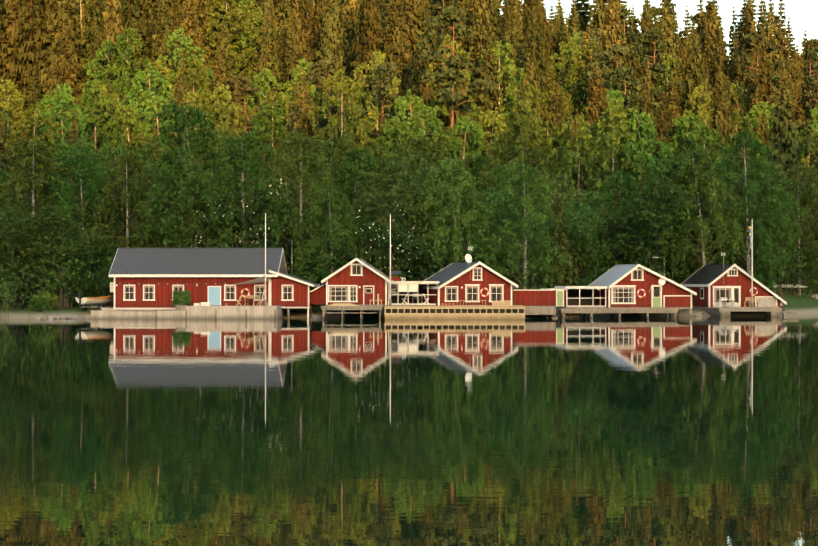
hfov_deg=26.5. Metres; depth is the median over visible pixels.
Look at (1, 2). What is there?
spruce tree
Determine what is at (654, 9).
pine tree
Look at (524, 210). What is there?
birch tree
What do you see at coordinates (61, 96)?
birch tree
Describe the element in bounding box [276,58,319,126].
birch tree
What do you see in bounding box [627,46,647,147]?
spruce tree
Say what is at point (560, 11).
spruce tree
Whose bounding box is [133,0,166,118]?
spruce tree
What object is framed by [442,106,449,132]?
spruce tree
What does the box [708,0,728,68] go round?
spruce tree
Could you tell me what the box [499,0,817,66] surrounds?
sky
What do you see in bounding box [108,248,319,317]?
boathouse
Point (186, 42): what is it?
birch tree
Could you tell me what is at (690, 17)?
pine tree
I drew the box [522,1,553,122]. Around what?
spruce tree
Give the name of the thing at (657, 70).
pine tree
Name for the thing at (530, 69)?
spruce tree
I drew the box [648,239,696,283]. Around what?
shrub
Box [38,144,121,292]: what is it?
birch tree
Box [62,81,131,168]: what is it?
birch tree
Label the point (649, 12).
spruce tree
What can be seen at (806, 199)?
birch tree
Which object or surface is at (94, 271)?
bush
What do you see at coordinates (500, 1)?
pine tree
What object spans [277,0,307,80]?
spruce tree
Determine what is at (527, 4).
spruce tree
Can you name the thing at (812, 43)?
pine tree
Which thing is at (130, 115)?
birch tree
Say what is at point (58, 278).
bush
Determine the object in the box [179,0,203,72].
spruce tree
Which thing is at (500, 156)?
birch tree
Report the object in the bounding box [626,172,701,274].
birch tree
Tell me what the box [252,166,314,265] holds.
birch tree
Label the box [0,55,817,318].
terrain
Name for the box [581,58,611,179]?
spruce tree
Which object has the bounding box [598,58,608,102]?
spruce tree
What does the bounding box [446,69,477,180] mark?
spruce tree
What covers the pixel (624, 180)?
birch tree
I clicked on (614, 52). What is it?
pine tree
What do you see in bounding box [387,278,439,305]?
veranda
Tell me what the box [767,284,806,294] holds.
kayak on trestles
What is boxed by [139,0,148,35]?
spruce tree
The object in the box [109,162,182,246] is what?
broadleaf tree
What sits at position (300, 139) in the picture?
birch tree
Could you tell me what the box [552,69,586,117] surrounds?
birch tree
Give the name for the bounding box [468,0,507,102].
spruce tree
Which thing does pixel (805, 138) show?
birch tree
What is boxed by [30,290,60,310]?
bush
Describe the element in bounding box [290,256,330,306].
bush
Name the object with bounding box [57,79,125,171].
birch tree
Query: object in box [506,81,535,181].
spruce tree
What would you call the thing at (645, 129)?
birch tree
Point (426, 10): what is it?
spruce tree
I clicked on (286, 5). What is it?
spruce tree
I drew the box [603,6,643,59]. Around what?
pine tree
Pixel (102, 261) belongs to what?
bush
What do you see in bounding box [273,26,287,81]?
spruce tree
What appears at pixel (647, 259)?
shrub
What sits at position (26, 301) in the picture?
shrub
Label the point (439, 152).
birch tree
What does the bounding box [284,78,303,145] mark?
spruce tree
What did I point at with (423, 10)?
spruce tree
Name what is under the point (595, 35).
pine tree
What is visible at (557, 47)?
spruce tree
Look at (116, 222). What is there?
birch tree
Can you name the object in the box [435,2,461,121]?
spruce tree
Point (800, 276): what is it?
shrub
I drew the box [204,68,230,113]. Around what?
birch tree
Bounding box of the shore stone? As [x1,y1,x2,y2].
[66,315,76,318]
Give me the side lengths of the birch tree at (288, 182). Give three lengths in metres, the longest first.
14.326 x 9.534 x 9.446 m
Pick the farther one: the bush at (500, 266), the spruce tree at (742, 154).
the spruce tree at (742, 154)
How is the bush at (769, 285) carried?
on the terrain
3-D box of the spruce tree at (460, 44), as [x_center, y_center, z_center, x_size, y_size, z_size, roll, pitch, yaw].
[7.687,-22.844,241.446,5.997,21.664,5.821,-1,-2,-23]
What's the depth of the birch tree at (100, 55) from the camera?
219.71 m
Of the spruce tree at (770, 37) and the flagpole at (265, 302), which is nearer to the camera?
the flagpole at (265, 302)
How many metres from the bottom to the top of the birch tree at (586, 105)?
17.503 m
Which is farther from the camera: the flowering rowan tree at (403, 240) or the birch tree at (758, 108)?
the birch tree at (758, 108)
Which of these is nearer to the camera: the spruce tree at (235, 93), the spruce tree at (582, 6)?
the spruce tree at (235, 93)
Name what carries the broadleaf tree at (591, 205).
on the terrain
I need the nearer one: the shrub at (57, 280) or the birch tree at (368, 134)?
the shrub at (57, 280)
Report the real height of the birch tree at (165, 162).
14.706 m
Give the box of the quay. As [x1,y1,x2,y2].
[90,306,287,318]
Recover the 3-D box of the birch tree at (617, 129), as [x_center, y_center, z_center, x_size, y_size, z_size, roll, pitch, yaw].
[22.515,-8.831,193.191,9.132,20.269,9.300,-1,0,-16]
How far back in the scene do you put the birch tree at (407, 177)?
171.82 m
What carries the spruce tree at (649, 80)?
on the terrain
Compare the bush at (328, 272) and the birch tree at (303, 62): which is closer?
the bush at (328, 272)
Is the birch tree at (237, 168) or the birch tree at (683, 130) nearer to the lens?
the birch tree at (237, 168)
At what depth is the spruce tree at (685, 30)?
384.20 m
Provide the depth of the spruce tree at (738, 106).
256.09 m
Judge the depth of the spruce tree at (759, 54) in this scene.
287.37 m
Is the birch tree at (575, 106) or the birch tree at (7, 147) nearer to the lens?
the birch tree at (7, 147)
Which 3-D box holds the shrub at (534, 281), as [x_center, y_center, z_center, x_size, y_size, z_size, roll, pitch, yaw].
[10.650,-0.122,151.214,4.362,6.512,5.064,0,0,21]
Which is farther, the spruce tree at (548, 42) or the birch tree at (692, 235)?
the spruce tree at (548, 42)
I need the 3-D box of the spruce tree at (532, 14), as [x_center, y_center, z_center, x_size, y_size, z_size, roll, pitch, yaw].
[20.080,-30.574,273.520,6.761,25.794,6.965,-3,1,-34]
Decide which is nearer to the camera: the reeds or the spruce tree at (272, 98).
the reeds
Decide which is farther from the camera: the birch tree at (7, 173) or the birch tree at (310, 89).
the birch tree at (310, 89)
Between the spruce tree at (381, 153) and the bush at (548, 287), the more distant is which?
the spruce tree at (381, 153)
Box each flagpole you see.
[264,213,266,305]
[389,214,391,304]
[749,219,752,307]
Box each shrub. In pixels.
[0,201,48,307]
[0,230,16,283]
[0,253,40,309]
[1,200,37,302]
[9,235,65,295]
[30,218,92,308]
[31,222,97,307]
[90,252,113,305]
[172,290,191,305]
[196,210,237,247]
[281,197,322,273]
[281,204,319,273]
[285,225,346,282]
[286,198,350,270]
[287,213,333,305]
[409,209,471,275]
[412,226,448,280]
[441,203,502,271]
[470,222,520,275]
[478,221,544,289]
[511,236,556,289]
[551,202,609,284]
[564,197,604,277]
[572,231,603,285]
[582,252,609,282]
[591,192,631,260]
[600,205,656,270]
[632,235,674,280]
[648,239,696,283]
[665,222,721,281]
[730,240,776,283]
[732,228,773,288]
[732,239,784,290]
[757,211,808,296]
[768,226,817,296]
[776,240,813,290]
[779,242,817,290]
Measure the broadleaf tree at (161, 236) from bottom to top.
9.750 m
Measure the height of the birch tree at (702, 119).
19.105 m
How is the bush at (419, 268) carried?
on the terrain
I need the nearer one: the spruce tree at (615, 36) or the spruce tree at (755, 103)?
the spruce tree at (755, 103)
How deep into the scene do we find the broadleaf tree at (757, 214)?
167.76 m
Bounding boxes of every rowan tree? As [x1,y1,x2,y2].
[195,178,292,253]
[316,205,432,277]
[338,214,370,250]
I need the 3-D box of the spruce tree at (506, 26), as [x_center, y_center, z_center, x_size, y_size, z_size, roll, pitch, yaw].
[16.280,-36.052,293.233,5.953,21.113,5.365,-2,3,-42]
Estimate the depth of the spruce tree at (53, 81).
215.08 m
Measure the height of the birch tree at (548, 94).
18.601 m
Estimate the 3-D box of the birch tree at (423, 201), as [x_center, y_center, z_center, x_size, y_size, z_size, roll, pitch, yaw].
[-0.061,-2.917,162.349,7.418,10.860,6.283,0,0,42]
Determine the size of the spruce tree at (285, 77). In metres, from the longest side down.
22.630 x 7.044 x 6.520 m
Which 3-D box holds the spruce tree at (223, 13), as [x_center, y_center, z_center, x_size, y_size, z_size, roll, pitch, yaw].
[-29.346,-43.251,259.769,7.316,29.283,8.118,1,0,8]
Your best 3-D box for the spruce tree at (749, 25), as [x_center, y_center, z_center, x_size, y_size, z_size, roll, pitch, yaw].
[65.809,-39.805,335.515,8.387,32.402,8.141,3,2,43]
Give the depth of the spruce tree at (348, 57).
249.24 m
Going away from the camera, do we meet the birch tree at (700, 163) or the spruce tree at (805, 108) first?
the birch tree at (700, 163)
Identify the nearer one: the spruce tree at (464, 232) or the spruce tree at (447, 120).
the spruce tree at (464, 232)
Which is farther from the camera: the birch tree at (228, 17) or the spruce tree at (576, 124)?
the birch tree at (228, 17)
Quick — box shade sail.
[229,276,268,284]
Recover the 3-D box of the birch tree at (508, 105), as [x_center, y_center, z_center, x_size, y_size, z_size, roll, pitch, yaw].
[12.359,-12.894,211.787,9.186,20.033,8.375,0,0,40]
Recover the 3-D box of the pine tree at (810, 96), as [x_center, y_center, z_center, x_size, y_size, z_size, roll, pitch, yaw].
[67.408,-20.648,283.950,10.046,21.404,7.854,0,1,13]
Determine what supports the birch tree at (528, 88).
on the terrain
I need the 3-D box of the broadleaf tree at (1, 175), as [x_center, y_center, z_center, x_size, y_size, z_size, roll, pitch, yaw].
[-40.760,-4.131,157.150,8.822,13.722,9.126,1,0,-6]
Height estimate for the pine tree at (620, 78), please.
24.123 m
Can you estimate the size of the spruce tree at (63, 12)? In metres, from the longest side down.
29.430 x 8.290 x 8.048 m
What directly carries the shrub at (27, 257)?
on the terrain
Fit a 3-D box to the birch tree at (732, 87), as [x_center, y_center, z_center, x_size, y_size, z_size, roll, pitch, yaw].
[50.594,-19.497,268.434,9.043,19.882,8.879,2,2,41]
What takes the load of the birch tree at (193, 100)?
on the terrain
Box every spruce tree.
[0,0,6,17]
[0,0,26,128]
[0,4,5,74]
[0,107,16,187]
[7,0,47,127]
[14,0,46,66]
[21,107,31,191]
[22,64,41,132]
[33,0,58,66]
[35,0,88,104]
[43,52,65,117]
[55,20,80,105]
[60,109,84,202]
[77,0,105,92]
[77,0,109,76]
[93,0,134,149]
[96,82,120,161]
[106,141,114,171]
[114,0,152,103]
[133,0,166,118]
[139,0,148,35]
[139,0,182,50]
[141,0,177,121]
[149,129,159,164]
[164,54,198,165]
[166,0,186,69]
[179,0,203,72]
[182,0,212,67]
[187,36,209,112]
[197,0,222,65]
[197,33,211,90]
[207,47,231,132]
[208,19,238,95]
[218,4,234,43]
[229,76,252,153]
[248,0,286,57]
[250,0,284,132]
[265,1,282,55]
[266,83,277,145]
[273,0,303,56]
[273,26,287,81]
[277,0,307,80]
[277,18,300,106]
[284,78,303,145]
[296,71,316,154]
[298,0,311,11]
[298,0,318,42]
[300,109,315,186]
[302,0,317,61]
[309,0,332,62]
[313,0,348,106]
[322,45,356,158]
[331,0,342,43]
[337,1,349,65]
[340,7,356,82]
[342,0,382,58]
[348,0,384,102]
[350,0,387,143]
[368,0,413,125]
[368,148,392,236]
[376,108,389,163]
[377,0,389,20]
[379,0,388,43]
[382,0,412,44]
[396,0,443,129]
[403,49,425,156]
[406,0,430,64]
[416,59,434,110]
[422,0,428,17]
[422,25,445,139]
[422,132,433,165]
[427,0,447,34]
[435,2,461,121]
[440,0,474,71]
[440,173,466,263]
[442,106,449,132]
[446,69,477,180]
[454,39,470,95]
[457,0,473,70]
[466,0,502,105]
[467,0,486,29]
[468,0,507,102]
[470,25,501,130]
[477,107,494,179]
[491,0,501,40]
[498,0,509,43]
[500,8,523,101]
[503,15,526,116]
[504,0,522,27]
[505,0,527,62]
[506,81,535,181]
[522,0,541,55]
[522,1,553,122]
[523,52,543,127]
[524,1,548,88]
[531,95,547,158]
[534,0,549,21]
[536,0,545,30]
[541,9,557,75]
[541,191,576,288]
[544,72,567,171]
[545,6,556,32]
[545,58,555,103]
[550,19,557,61]
[553,28,560,70]
[554,0,564,31]
[556,6,563,33]
[557,14,570,74]
[560,109,589,196]
[562,59,567,85]
[563,0,577,40]
[568,4,574,37]
[568,8,581,70]
[571,0,590,38]
[574,22,593,103]
[580,54,599,120]
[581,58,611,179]
[586,0,611,45]
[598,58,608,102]
[599,0,628,101]
[599,185,629,272]
[610,40,628,109]
[611,0,630,38]
[617,15,629,65]
[622,19,633,65]
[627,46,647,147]
[628,4,637,37]
[628,10,639,47]
[634,8,662,123]
[635,0,656,71]
[635,0,658,73]
[638,78,660,162]
[639,165,648,199]
[643,62,657,123]
[650,44,665,107]
[652,87,671,154]
[653,11,658,26]
[654,0,682,61]
[655,1,681,103]
[663,78,679,142]
[666,56,683,115]
[672,7,681,37]
[676,41,685,75]
[677,23,709,143]
[678,28,683,50]
[678,33,691,109]
[681,6,690,41]
[682,36,712,119]
[688,20,695,39]
[692,0,709,78]
[702,10,723,100]
[704,64,713,116]
[705,0,729,62]
[707,68,738,168]
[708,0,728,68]
[711,40,733,106]
[717,24,728,79]
[723,83,735,133]
[725,57,732,80]
[727,30,750,113]
[728,6,739,65]
[730,0,749,61]
[733,92,743,140]
[738,138,745,164]
[739,0,758,56]
[740,64,750,85]
[747,47,764,115]
[747,51,756,86]
[748,89,766,144]
[749,38,776,137]
[756,0,769,56]
[758,109,770,167]
[759,4,781,110]
[760,57,814,284]
[761,0,779,58]
[772,0,790,79]
[772,104,795,164]
[779,61,797,129]
[784,17,795,66]
[788,50,807,127]
[791,45,811,125]
[792,80,806,141]
[799,30,814,102]
[809,74,817,122]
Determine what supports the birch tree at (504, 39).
on the terrain
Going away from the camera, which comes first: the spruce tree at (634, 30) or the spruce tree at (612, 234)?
the spruce tree at (612, 234)
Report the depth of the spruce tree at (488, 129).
215.53 m
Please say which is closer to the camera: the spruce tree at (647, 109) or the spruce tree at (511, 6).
the spruce tree at (647, 109)
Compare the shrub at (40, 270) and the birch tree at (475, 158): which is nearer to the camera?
the shrub at (40, 270)
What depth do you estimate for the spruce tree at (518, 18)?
275.25 m
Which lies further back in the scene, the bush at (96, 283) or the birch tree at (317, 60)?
the birch tree at (317, 60)
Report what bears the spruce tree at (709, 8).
on the terrain
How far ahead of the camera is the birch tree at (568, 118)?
223.83 m
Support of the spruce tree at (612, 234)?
on the terrain
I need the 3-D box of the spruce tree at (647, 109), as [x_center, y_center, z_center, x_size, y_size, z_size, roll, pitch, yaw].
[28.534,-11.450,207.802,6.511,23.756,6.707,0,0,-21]
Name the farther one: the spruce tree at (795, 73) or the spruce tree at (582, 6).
the spruce tree at (582, 6)
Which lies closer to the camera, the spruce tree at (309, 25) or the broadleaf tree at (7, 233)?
the broadleaf tree at (7, 233)
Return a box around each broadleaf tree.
[0,153,8,197]
[0,192,53,303]
[7,195,92,244]
[20,200,110,308]
[79,141,157,213]
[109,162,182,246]
[138,210,225,247]
[180,157,257,218]
[222,184,316,260]
[343,148,449,253]
[390,174,488,240]
[465,180,497,205]
[471,201,548,274]
[472,185,553,278]
[476,190,499,224]
[512,176,620,232]
[526,186,589,213]
[527,170,612,266]
[532,204,638,283]
[602,153,708,271]
[680,170,756,263]
[718,158,815,279]
[772,184,817,291]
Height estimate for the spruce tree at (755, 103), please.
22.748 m
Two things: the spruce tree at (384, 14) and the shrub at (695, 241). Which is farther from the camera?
the spruce tree at (384, 14)
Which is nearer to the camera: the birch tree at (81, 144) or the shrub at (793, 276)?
the birch tree at (81, 144)
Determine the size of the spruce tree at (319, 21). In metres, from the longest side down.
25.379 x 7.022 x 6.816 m
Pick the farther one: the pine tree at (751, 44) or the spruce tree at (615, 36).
the pine tree at (751, 44)
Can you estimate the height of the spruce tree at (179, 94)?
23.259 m
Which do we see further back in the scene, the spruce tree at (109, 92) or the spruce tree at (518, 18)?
the spruce tree at (518, 18)
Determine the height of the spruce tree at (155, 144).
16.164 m
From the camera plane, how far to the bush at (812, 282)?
178.57 m
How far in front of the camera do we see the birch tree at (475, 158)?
197.29 m
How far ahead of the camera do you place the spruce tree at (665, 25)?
286.40 m
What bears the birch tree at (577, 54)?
on the terrain
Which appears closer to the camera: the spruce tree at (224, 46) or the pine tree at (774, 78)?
the spruce tree at (224, 46)
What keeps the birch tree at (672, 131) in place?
on the terrain
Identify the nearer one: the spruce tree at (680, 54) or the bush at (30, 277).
the bush at (30, 277)
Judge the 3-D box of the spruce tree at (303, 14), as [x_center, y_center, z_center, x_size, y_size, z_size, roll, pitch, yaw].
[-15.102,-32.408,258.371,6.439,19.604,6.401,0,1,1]
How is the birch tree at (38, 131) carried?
on the terrain
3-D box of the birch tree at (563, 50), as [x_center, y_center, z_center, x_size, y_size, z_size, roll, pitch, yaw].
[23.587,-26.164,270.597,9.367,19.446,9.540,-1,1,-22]
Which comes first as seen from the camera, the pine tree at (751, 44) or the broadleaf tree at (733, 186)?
the broadleaf tree at (733, 186)
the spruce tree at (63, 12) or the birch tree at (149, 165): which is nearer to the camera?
the birch tree at (149, 165)
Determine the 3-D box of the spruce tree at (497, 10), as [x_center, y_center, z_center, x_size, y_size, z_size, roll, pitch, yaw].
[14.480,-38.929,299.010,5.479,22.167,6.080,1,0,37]
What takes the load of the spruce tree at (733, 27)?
on the terrain
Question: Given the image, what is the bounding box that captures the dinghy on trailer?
[75,293,113,310]
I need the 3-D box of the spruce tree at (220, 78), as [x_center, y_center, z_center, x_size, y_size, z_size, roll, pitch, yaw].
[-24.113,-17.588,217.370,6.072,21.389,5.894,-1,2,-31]
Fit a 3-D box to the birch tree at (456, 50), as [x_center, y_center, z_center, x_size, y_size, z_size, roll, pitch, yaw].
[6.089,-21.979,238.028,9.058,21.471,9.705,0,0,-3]
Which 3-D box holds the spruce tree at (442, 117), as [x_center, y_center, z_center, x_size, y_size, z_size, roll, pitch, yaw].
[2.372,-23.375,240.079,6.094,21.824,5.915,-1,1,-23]
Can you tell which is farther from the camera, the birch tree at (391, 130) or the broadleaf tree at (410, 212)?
the birch tree at (391, 130)
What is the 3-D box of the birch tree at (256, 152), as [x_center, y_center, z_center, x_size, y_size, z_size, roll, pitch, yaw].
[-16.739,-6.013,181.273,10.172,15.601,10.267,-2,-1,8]
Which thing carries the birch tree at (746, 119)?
on the terrain
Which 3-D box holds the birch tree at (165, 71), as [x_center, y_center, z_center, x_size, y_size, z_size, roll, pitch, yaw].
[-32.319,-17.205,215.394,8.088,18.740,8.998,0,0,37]
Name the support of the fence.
on the terrain
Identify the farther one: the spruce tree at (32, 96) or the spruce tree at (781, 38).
the spruce tree at (781, 38)
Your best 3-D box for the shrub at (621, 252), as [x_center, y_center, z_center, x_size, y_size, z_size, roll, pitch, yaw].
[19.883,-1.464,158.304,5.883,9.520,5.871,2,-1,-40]
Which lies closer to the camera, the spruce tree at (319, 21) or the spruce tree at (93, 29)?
the spruce tree at (93, 29)
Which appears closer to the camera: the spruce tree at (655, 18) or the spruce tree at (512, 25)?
the spruce tree at (512, 25)
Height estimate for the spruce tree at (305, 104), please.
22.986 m
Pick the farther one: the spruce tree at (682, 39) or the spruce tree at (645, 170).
the spruce tree at (682, 39)
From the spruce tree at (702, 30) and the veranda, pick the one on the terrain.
the spruce tree at (702, 30)
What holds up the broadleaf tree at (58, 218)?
on the terrain
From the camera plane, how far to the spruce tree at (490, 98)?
228.19 m
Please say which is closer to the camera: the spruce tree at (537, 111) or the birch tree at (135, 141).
the birch tree at (135, 141)
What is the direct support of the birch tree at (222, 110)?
on the terrain
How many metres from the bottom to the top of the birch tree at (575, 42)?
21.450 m
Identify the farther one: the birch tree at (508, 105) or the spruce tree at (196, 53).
the spruce tree at (196, 53)
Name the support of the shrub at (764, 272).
on the terrain
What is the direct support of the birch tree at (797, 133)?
on the terrain
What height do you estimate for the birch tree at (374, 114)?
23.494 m
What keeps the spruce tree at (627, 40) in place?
on the terrain
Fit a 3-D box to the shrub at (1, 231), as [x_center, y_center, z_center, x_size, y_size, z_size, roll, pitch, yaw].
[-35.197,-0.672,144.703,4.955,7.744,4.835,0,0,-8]
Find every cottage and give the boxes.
[310,258,401,318]
[423,246,517,305]
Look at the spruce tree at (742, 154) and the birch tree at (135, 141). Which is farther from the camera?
the spruce tree at (742, 154)
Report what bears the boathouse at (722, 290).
on the terrain
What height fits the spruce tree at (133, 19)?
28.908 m
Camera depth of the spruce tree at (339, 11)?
259.83 m
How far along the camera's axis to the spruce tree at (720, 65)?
287.02 m
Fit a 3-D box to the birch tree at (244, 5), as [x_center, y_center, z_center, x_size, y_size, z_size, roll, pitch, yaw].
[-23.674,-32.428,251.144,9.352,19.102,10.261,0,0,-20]
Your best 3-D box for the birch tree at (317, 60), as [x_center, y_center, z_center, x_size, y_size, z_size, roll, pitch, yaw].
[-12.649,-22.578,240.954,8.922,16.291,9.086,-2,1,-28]
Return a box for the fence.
[513,290,555,314]
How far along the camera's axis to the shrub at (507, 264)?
155.02 m
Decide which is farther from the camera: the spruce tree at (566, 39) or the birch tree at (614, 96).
the spruce tree at (566, 39)
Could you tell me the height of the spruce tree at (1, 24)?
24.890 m
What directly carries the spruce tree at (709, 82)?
on the terrain
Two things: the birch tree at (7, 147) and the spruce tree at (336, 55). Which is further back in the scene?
the spruce tree at (336, 55)
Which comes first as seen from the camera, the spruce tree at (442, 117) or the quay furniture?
the quay furniture
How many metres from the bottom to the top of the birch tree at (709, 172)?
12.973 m
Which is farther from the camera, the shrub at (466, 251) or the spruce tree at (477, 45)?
the spruce tree at (477, 45)
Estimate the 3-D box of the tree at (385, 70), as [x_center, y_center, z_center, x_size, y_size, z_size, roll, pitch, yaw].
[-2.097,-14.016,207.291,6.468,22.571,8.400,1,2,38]
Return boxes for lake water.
[0,314,817,545]
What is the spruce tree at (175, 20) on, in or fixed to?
on the terrain
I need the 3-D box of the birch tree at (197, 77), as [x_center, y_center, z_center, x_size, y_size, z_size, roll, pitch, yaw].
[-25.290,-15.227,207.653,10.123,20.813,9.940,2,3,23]
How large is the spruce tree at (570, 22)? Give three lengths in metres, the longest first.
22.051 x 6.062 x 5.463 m
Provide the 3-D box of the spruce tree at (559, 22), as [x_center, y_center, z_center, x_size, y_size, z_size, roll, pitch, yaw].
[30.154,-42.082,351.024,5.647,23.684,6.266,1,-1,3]
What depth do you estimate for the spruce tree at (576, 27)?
301.39 m
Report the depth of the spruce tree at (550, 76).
260.19 m
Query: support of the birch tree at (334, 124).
on the terrain
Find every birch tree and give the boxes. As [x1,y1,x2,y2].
[0,77,25,128]
[0,93,38,140]
[0,109,12,137]
[0,113,14,170]
[0,137,94,290]
[0,169,22,257]
[1,106,60,206]
[1,133,23,186]
[17,136,125,295]
[25,82,99,210]
[25,112,61,203]
[28,87,72,152]
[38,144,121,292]
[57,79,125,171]
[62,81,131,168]
[71,0,106,53]
[71,95,105,156]
[73,143,156,271]
[73,174,148,301]
[75,38,134,125]
[76,0,85,47]
[82,151,173,271]
[92,26,162,150]
[110,100,163,156]
[118,161,165,208]
[124,134,165,166]
[127,63,175,138]
[128,60,174,133]
[136,92,170,154]
[139,168,199,243]
[142,27,212,117]
[148,90,214,184]
[155,58,212,141]
[158,151,180,183]
[170,197,234,247]
[178,84,256,185]
[180,128,304,247]
[202,0,256,93]
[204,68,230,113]
[213,141,271,194]
[218,0,278,98]
[227,20,254,75]
[233,28,281,99]
[236,180,257,202]
[241,98,268,153]
[242,68,285,131]
[249,102,294,174]
[251,147,323,271]
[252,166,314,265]
[253,123,286,161]
[253,128,358,283]
[266,146,309,188]
[270,66,328,146]
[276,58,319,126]
[289,184,374,287]
[294,138,363,266]
[303,69,386,192]
[307,52,348,101]
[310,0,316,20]
[314,146,386,250]
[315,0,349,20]
[315,79,357,155]
[316,77,378,158]
[337,50,410,170]
[346,162,420,263]
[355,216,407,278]
[367,108,389,145]
[367,114,419,168]
[386,89,436,168]
[387,184,440,268]
[389,106,481,191]
[390,135,439,209]
[390,170,436,277]
[400,135,476,205]
[418,156,500,272]
[423,72,483,159]
[428,34,477,123]
[444,113,487,193]
[458,107,509,184]
[475,40,527,114]
[477,99,557,196]
[478,126,532,197]
[479,160,571,289]
[479,163,541,227]
[485,86,542,166]
[500,33,524,57]
[508,84,549,145]
[531,81,572,123]
[531,120,567,179]
[543,42,577,97]
[547,117,603,194]
[549,116,574,137]
[550,125,609,205]
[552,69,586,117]
[555,31,594,104]
[566,101,582,117]
[568,38,613,112]
[568,100,657,201]
[574,100,608,119]
[580,102,652,202]
[588,170,644,258]
[594,88,636,161]
[608,110,678,192]
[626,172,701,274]
[638,202,713,282]
[645,123,694,178]
[648,113,717,206]
[650,144,747,277]
[655,110,676,128]
[656,52,682,109]
[679,126,728,194]
[682,85,721,146]
[683,111,713,164]
[687,167,724,196]
[712,109,769,171]
[722,83,746,139]
[729,168,776,264]
[734,135,758,179]
[742,101,801,158]
[766,164,817,295]
[792,131,812,159]
[794,125,817,168]
[795,164,817,184]
[799,107,817,161]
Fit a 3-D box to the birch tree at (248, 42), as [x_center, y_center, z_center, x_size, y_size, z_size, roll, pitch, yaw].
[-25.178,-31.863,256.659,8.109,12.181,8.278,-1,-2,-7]
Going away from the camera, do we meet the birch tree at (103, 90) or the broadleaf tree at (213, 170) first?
the broadleaf tree at (213, 170)
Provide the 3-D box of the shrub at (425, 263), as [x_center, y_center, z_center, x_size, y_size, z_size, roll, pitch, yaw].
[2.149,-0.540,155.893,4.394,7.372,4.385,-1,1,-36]
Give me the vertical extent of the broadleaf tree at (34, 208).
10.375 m
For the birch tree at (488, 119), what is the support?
on the terrain
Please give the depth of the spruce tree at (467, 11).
264.77 m
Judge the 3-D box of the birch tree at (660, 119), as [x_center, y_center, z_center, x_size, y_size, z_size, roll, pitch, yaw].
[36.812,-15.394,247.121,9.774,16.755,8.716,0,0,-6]
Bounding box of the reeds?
[1,293,44,318]
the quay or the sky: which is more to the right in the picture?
the sky
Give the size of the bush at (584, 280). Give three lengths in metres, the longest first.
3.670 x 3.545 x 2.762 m
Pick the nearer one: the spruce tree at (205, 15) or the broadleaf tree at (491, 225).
the broadleaf tree at (491, 225)
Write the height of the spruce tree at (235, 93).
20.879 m
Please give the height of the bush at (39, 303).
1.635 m
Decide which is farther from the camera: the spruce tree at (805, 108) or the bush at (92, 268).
the spruce tree at (805, 108)
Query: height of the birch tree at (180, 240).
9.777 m
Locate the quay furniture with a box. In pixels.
[176,292,267,309]
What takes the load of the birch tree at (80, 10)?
on the terrain
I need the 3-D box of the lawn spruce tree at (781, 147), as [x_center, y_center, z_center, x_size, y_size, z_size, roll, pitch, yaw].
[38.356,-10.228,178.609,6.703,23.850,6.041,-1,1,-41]
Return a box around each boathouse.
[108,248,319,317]
[541,264,696,317]
[680,252,798,316]
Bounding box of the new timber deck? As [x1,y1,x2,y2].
[384,300,524,318]
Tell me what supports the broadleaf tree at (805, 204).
on the terrain
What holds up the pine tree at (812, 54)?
on the terrain
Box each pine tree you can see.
[223,75,276,134]
[288,58,363,156]
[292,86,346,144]
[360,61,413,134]
[414,6,498,185]
[418,0,475,35]
[495,0,521,17]
[583,43,661,116]
[584,30,607,51]
[590,66,658,128]
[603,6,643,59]
[628,27,683,117]
[638,6,680,42]
[681,11,730,48]
[724,32,788,96]
[746,73,804,142]
[791,48,817,92]
[799,38,817,86]
[800,83,817,124]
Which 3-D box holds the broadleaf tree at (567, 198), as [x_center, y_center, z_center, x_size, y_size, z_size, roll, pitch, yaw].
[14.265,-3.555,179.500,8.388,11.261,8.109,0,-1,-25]
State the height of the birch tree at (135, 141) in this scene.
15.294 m
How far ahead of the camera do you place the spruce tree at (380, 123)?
199.26 m
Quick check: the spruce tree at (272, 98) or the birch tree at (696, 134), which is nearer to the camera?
the birch tree at (696, 134)
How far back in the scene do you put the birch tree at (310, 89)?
215.83 m
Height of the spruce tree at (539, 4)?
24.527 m
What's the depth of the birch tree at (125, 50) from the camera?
217.53 m
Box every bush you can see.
[0,268,31,304]
[0,277,15,311]
[6,261,58,294]
[23,253,67,302]
[27,294,51,311]
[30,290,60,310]
[32,259,83,304]
[63,247,113,302]
[67,240,110,304]
[69,278,98,298]
[72,260,113,308]
[81,256,113,305]
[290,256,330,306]
[302,243,344,285]
[400,251,443,280]
[401,234,464,280]
[478,250,513,278]
[507,266,540,289]
[528,270,557,289]
[571,277,591,285]
[622,247,670,275]
[676,257,707,283]
[753,274,776,287]
[803,274,817,293]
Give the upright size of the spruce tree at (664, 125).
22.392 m
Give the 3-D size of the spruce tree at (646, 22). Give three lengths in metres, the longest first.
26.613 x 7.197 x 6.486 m
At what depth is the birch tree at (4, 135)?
185.30 m
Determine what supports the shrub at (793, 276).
on the terrain
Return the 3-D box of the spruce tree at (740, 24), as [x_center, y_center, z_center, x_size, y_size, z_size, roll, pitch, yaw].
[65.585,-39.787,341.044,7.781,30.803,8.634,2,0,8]
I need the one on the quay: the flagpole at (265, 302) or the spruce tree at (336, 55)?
the flagpole at (265, 302)
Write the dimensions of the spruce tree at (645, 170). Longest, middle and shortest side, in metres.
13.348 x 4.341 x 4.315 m
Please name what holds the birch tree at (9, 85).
on the terrain
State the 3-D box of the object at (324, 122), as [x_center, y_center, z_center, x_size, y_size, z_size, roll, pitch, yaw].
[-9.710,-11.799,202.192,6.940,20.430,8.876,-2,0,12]
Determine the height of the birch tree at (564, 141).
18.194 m
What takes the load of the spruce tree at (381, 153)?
on the terrain
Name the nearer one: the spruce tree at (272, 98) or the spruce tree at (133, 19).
the spruce tree at (272, 98)
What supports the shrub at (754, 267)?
on the terrain

